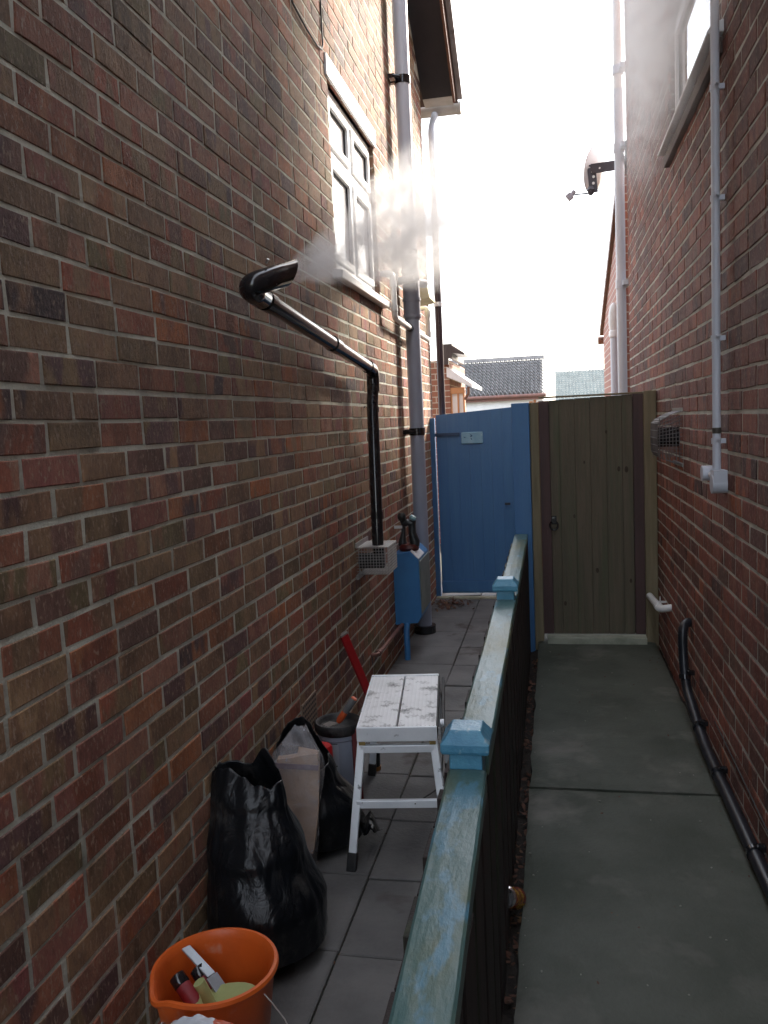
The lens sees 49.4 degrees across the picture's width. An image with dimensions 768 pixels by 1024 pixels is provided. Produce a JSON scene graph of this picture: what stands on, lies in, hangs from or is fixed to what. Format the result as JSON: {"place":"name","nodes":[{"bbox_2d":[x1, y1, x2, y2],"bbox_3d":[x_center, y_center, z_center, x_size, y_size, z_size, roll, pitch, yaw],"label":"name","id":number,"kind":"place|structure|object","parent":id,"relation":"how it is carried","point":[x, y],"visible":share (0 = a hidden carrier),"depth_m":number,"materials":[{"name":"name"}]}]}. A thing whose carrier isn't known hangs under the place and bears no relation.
{"place":"outdoors","nodes":[
{"label":"outdoors","id":0,"kind":"place"},
{"bbox_2d":[321,741,332,756],"bbox_3d":[-0.262,1.132,3.541,0.103,0.300,0.103,-1,6,12],"label":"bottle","id":1,"kind":"object","parent":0,"point":[328,745],"visible":0.1,"depth_m":3.52,"materials":[{"name":"red plastic"}]},
{"bbox_2d":[369,753,380,770],"bbox_3d":[-0.045,1.161,3.983,0.058,0.135,0.058,-1,6,12],"label":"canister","id":2,"kind":"object","parent":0,"point":[378,762],"visible":0.14,"depth_m":3.97,"materials":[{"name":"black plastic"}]},
{"bbox_2d":[270,572,496,1023],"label":"slab path","id":3,"kind":"structure","parent":0,"point":[358,979],"depth_m":3.05,"materials":[{"name":"grey concrete"}]},
{"bbox_2d":[161,1014,232,1023],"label":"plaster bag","id":4,"kind":"object","parent":3,"relation":"on","point":[198,1019],"visible":1,"depth_m":1.85,"materials":[{"name":"white plastic"}]},
{"bbox_2d":[149,927,287,1023],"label":"bucket","id":5,"kind":"object","parent":3,"relation":"on","point":[230,954],"visible":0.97,"depth_m":2.16,"materials":[{"name":"orange plastic"}]},
{"bbox_2d":[170,963,211,1003],"bbox_3d":[-0.446,1.285,2.118,0.190,0.229,0.092,2,8,38],"label":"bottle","id":6,"kind":"object","parent":5,"relation":"in","point":[183,987],"visible":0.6,"depth_m":2.11,"materials":[{"name":"plastic"}]},
{"bbox_2d":[193,977,254,1003],"bbox_3d":[-0.408,1.195,2.060,0.202,0.105,0.146,-1,6,12],"label":"bottle","id":7,"kind":"object","parent":5,"relation":"in","point":[226,991],"visible":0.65,"depth_m":2.09,"materials":[{"name":"plastic"}]},
{"bbox_2d":[182,945,224,991],"bbox_3d":[-0.460,1.189,2.153,0.172,0.083,0.034,2,8,38],"label":"brush","id":8,"kind":"object","parent":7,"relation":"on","point":[215,981],"visible":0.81,"depth_m":2.15,"materials":[{"name":"white plastic"}]},
{"bbox_2d":[207,748,327,968],"bbox_3d":[-0.373,1.076,2.629,0.374,0.615,0.407,-1,6,12],"label":"rubbish bag","id":9,"kind":"object","parent":3,"relation":"on","point":[265,877],"visible":0.91,"depth_m":2.56,"materials":[{"name":"black plastic"}]},
{"bbox_2d":[276,716,382,851],"bbox_3d":[-0.212,1.073,3.299,0.403,0.466,0.349,-1,6,12],"label":"rubbish bag","id":10,"kind":"object","parent":3,"relation":"on","point":[335,806],"visible":0.53,"depth_m":3.23,"materials":[{"name":"plastic"}]},
{"bbox_2d":[275,747,319,853],"bbox_3d":[-0.328,1.017,2.999,0.213,0.481,0.232,-1,6,12],"label":"wrapped package","id":11,"kind":"object","parent":10,"relation":"in","point":[300,772],"visible":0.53,"depth_m":2.97,"materials":[{"name":"cardboard"}]},
{"bbox_2d":[314,712,359,786],"bbox_3d":[-0.197,1.093,3.760,0.214,0.325,0.214,-1,6,12],"label":"plastic tub","id":12,"kind":"object","parent":3,"relation":"on","point":[338,737],"visible":0.61,"depth_m":3.67,"materials":[{"name":"grey plastic"}]},
{"bbox_2d":[322,696,356,727],"bbox_3d":[-0.198,0.878,3.684,0.160,0.131,0.060,-1,6,12],"label":"trowel","id":13,"kind":"object","parent":12,"relation":"on","point":[349,705],"visible":1,"depth_m":3.67,"materials":[{"name":"metal"}]},
{"bbox_2d":[340,630,368,696],"bbox_3d":[-0.113,0.893,4.473,0.046,0.579,0.313,3,8,40],"label":"red handled tool","id":14,"kind":"object","parent":3,"relation":"on","point":[354,660],"visible":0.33,"depth_m":4.41,"materials":[{"name":"paint"}]},
{"bbox_2d":[352,729,363,798],"bbox_3d":[-0.117,1.108,3.674,0.036,0.308,0.058,-4,6,-8],"label":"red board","id":15,"kind":"object","parent":3,"relation":"on","point":[354,743],"visible":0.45,"depth_m":3.67,"materials":[{"name":"red wood"}]},
{"bbox_2d":[346,674,448,871],"bbox_3d":[0.083,1.022,3.469,0.405,0.519,0.872,-2,6,5],"label":"step stool","id":16,"kind":"object","parent":3,"relation":"on","point":[421,717],"visible":0.88,"depth_m":3.15,"materials":[{"name":"wood"}]},
{"bbox_2d":[436,596,495,599],"bbox_3d":[0.924,0.790,7.693,0.880,0.022,0.070,-1,6,12],"label":"door sill","id":17,"kind":"structure","parent":3,"relation":"on","point":[467,597],"depth_m":7.70,"materials":[{"name":"stone"}]},
{"bbox_2d":[430,407,533,595],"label":"garden gate","id":18,"kind":"structure","parent":3,"relation":"on","point":[473,459],"depth_m":7.67,"materials":[{"name":"blue paint"}]},
{"bbox_2d":[511,403,535,651],"bbox_3d":[0.914,0.149,5.462,0.112,1.708,0.105,-1,6,12],"label":"gate post","id":19,"kind":"object","parent":3,"relation":"on","point":[520,422],"visible":0.52,"depth_m":5.38,"materials":[{"name":"blue paint"}]},
{"bbox_2d":[324,597,749,1008],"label":"fallen leaves","id":20,"kind":"object","parent":3,"relation":"on","point":[507,999],"visible":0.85,"depth_m":3.33,"materials":[{"name":"brown plant"}]},
{"bbox_2d":[452,355,545,411],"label":"tiled garage","id":21,"kind":"structure","parent":0,"point":[508,382],"depth_m":27.00,"materials":[{"name":"grey tile"}]},
{"bbox_2d":[421,0,625,400],"label":"sky","id":22,"kind":"structure","parent":0,"point":[523,265],"materials":[{"name":"white"}]},
{"bbox_2d":[555,369,604,399],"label":"tiled house","id":23,"kind":"structure","parent":0,"point":[589,381],"depth_m":44.60,"materials":[{"name":"grey tile"}]},
{"bbox_2d":[501,650,691,1023],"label":"soil strip","id":24,"kind":"object","parent":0,"point":[507,1015],"visible":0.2,"depth_m":3.00,"materials":[{"name":"soil"}]},
{"bbox_2d":[509,886,525,909],"bbox_3d":[0.390,1.177,2.550,0.066,0.097,0.114,1,7,31],"label":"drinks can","id":25,"kind":"object","parent":24,"relation":"on","point":[517,898],"visible":0.62,"depth_m":2.52,"materials":[{"name":"orange metal"}]},
{"bbox_2d":[514,602,767,1023],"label":"concrete path","id":26,"kind":"structure","parent":0,"point":[633,869],"depth_m":2.73,"materials":[{"name":"grey concrete"}]},
{"bbox_2d":[529,402,543,649],"bbox_3d":[1.009,0.140,5.500,0.056,1.708,0.080,-1,6,12],"label":"gate post","id":27,"kind":"object","parent":26,"relation":"on","point":[536,516],"visible":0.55,"depth_m":5.45,"materials":[{"name":"brown wood"}]},
{"bbox_2d":[538,392,645,633],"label":"garden gate","id":28,"kind":"structure","parent":27,"relation":"attached to","point":[592,496],"depth_m":5.43,"materials":[{"name":"brown wood"}]},
{"bbox_2d":[548,634,646,644],"bbox_3d":[1.387,0.857,5.450,0.626,0.100,0.090,-1,6,12],"label":"door sill","id":29,"kind":"structure","parent":26,"relation":"on","point":[617,639],"depth_m":5.42,"materials":[{"name":"concrete"}]},
{"bbox_2d":[523,651,726,995],"bbox_3d":[0.891,1.121,3.059,0.704,0.004,4.409,-1,6,12],"label":"grit","id":30,"kind":"object","parent":26,"relation":"on","point":[710,937],"visible":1,"depth_m":2.71,"materials":[{"name":"grey gravel"}]},
{"bbox_2d":[642,390,658,648],"bbox_3d":[1.710,0.103,5.354,0.076,1.748,0.080,-1,6,12],"label":"gate post","id":31,"kind":"object","parent":26,"relation":"on","point":[651,523],"visible":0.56,"depth_m":5.31,"materials":[{"name":"brown wood"}]},
{"label":"ground","id":32,"kind":"structure","parent":0,"visible":0},
{"bbox_2d":[0,0,461,1023],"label":"brick house","id":33,"kind":"structure","parent":32,"relation":"on","point":[186,598],"depth_m":2.47,"materials":[{"name":"brown brick"}]},
{"bbox_2d":[291,0,323,49],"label":"cable","id":34,"kind":"object","parent":33,"relation":"attached to","point":[307,30],"visible":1,"depth_m":4.12,"materials":[{"name":"black rubber"}]},
{"bbox_2d":[239,258,383,553],"bbox_3d":[-0.195,-0.321,3.832,0.192,1.330,2.029,-1,6,12],"label":"boiler flue","id":35,"kind":"object","parent":33,"relation":"attached to","point":[257,287],"visible":1,"depth_m":3.71,"materials":[{"name":"black plastic"}]},
{"bbox_2d":[328,90,374,290],"bbox_3d":[-0.219,-1.838,4.956,0.082,0.957,1.132,-1,6,12],"label":"window","id":36,"kind":"structure","parent":33,"relation":"in","point":[350,173],"depth_m":4.90,"materials":[{"name":"plastic"}]},
{"bbox_2d":[355,536,396,579],"bbox_3d":[-0.041,0.262,4.834,0.188,0.208,0.300,-1,6,12],"label":"wire guard","id":37,"kind":"object","parent":33,"relation":"attached to","point":[371,563],"visible":0.95,"depth_m":4.76,"materials":[{"name":"metal"}]},
{"bbox_2d":[371,623,403,656],"bbox_3d":[0.046,0.823,5.438,0.070,0.050,0.856,-1,6,15],"label":"gas pipe","id":38,"kind":"object","parent":33,"relation":"attached to","point":[379,651],"visible":0.96,"depth_m":5.29,"materials":[{"name":"orange metal"}]},
{"bbox_2d":[380,270,413,331],"bbox_3d":[0.116,-1.482,5.903,0.114,0.350,0.685,-1,6,18],"label":"waste pipe","id":39,"kind":"object","parent":33,"relation":"attached to","point":[394,305],"visible":0.98,"depth_m":5.63,"materials":[{"name":"white plastic"}]},
{"bbox_2d":[387,0,435,634],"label":"soil pipe","id":40,"kind":"object","parent":33,"relation":"attached to","point":[410,282],"visible":1,"depth_m":6.21,"materials":[{"name":"grey plastic"}]},
{"bbox_2d":[393,543,430,659],"bbox_3d":[0.207,0.623,5.988,0.189,0.760,0.496,-1,6,12],"label":"meter box","id":41,"kind":"object","parent":33,"relation":"attached to","point":[412,591],"visible":0.88,"depth_m":5.79,"materials":[{"name":"blue paint"}]},
{"bbox_2d":[394,512,419,551],"bbox_3d":[0.168,0.135,5.851,0.144,0.268,0.153,3,9,45],"label":"garden ornament","id":42,"kind":"object","parent":41,"relation":"on","point":[413,544],"visible":1,"depth_m":5.83,"materials":[{"name":"black ceramic"}]},
{"bbox_2d":[419,552,430,612],"bbox_3d":[0.295,0.499,5.979,0.008,0.370,0.420,-1,6,12],"label":"door","id":43,"kind":"structure","parent":41,"relation":"in","point":[424,568],"depth_m":5.95,"materials":[{"name":"grey paint"}]},
{"bbox_2d":[420,306,430,341],"bbox_3d":[0.267,-1.561,6.761,0.120,0.310,0.865,-1,6,12],"label":"pipe","id":44,"kind":"object","parent":33,"relation":"attached to","point":[427,336],"visible":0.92,"depth_m":7.13,"materials":[{"name":"white plastic"}]},
{"bbox_2d":[420,285,434,305],"bbox_3d":[0.315,-1.810,6.863,0.164,0.260,0.400,-1,6,12],"label":"vent cowl","id":45,"kind":"object","parent":33,"relation":"attached to","point":[426,295],"visible":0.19,"depth_m":6.76,"materials":[{"name":"beige plastic"}]},
{"bbox_2d":[428,111,445,414],"bbox_3d":[0.548,-1.510,7.976,0.082,4.546,0.391,-1,6,12],"label":"rainwater pipe","id":46,"kind":"object","parent":33,"relation":"attached to","point":[436,257],"visible":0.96,"depth_m":7.76,"materials":[{"name":"white plastic"}]},
{"bbox_2d":[431,344,481,543],"bbox_3d":[0.108,-0.962,12.137,2.580,2.620,2.100,-1,6,12],"label":"extension","id":47,"kind":"object","parent":32,"relation":"on","point":[456,380],"visible":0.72,"depth_m":10.96,"materials":[{"name":"paint"}]},
{"bbox_2d":[450,387,464,413],"bbox_3d":[1.009,-0.608,11.066,0.186,2.060,0.060,-1,6,12],"label":"window frame","id":48,"kind":"structure","parent":47,"relation":"in","point":[460,390],"depth_m":10.94,"materials":[{"name":"brown wood"}]},
{"bbox_2d":[382,534,530,1023],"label":"rail fence","id":49,"kind":"object","parent":32,"relation":"on","point":[456,937],"visible":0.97,"depth_m":1.75,"materials":[{"name":"paint"}]},
{"bbox_2d":[609,302,617,395],"bbox_3d":[2.272,-0.680,8.189,0.096,2.695,0.096,-1,6,12],"label":"vent pipe","id":50,"kind":"object","parent":32,"relation":"on","point":[613,340],"visible":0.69,"depth_m":8.06,"materials":[{"name":"grey plastic"}]},
{"bbox_2d":[598,168,629,395],"bbox_3d":[4.508,-1.472,8.954,4.100,3.902,3.550,-1,6,12],"label":"brick extension","id":51,"kind":"object","parent":32,"relation":"on","point":[609,296],"visible":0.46,"depth_m":9.06,"materials":[{"name":"red brick"}]},
{"bbox_2d":[624,0,767,863],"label":"brick house","id":52,"kind":"structure","parent":32,"relation":"on","point":[713,566],"depth_m":3.52,"materials":[{"name":"brown brick"}]},
{"bbox_2d":[565,141,626,201],"bbox_3d":[2.001,-3.022,7.254,0.510,0.503,0.768,-6,7,-31],"label":"satellite dish","id":53,"kind":"object","parent":52,"relation":"attached to","point":[596,166],"visible":0.97,"depth_m":7.39,"materials":[{"name":"grey metal"}]},
{"bbox_2d":[612,0,628,394],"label":"rainwater pipe","id":54,"kind":"object","parent":52,"relation":"attached to","point":[618,71],"visible":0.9,"depth_m":6.98,"materials":[{"name":"grey plastic"}]},
{"bbox_2d":[646,593,671,611],"bbox_3d":[1.663,0.542,5.050,0.095,0.086,0.552,-1,6,12],"label":"overflow pipe","id":55,"kind":"object","parent":52,"relation":"attached to","point":[656,604],"visible":0.97,"depth_m":4.86,"materials":[{"name":"white plastic"}]},
{"bbox_2d":[650,407,683,466],"bbox_3d":[1.481,-0.394,4.388,0.127,0.300,0.340,-1,6,12],"label":"wire guard","id":56,"kind":"object","parent":52,"relation":"attached to","point":[665,437],"visible":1,"depth_m":4.33,"materials":[{"name":"grey metal"}]},
{"bbox_2d":[674,0,709,109],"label":"window","id":57,"kind":"structure","parent":52,"relation":"in","point":[692,23],"depth_m":4.05,"materials":[{"name":"plastic"}]},
{"bbox_2d":[700,465,727,492],"bbox_3d":[1.282,-0.128,3.247,0.068,0.099,0.201,-1,6,12],"label":"junction box","id":58,"kind":"object","parent":52,"relation":"attached to","point":[718,479],"visible":0.97,"depth_m":3.16,"materials":[{"name":"grey plastic"}]},
{"bbox_2d":[710,0,725,469],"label":"conduit pipe","id":59,"kind":"object","parent":52,"relation":"attached to","point":[716,198],"visible":0.99,"depth_m":3.08,"materials":[{"name":"grey plastic"}]},
{"bbox_2d":[678,618,767,899],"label":"flexible hose","id":60,"kind":"object","parent":52,"relation":"attached to","point":[755,851],"visible":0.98,"depth_m":3.27,"materials":[{"name":"black plastic"}]},
{"bbox_2d":[714,721,767,832],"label":"cable","id":61,"kind":"object","parent":52,"relation":"attached to","point":[761,818],"visible":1,"depth_m":2.97,"materials":[{"name":"black rubber"}]}
]}

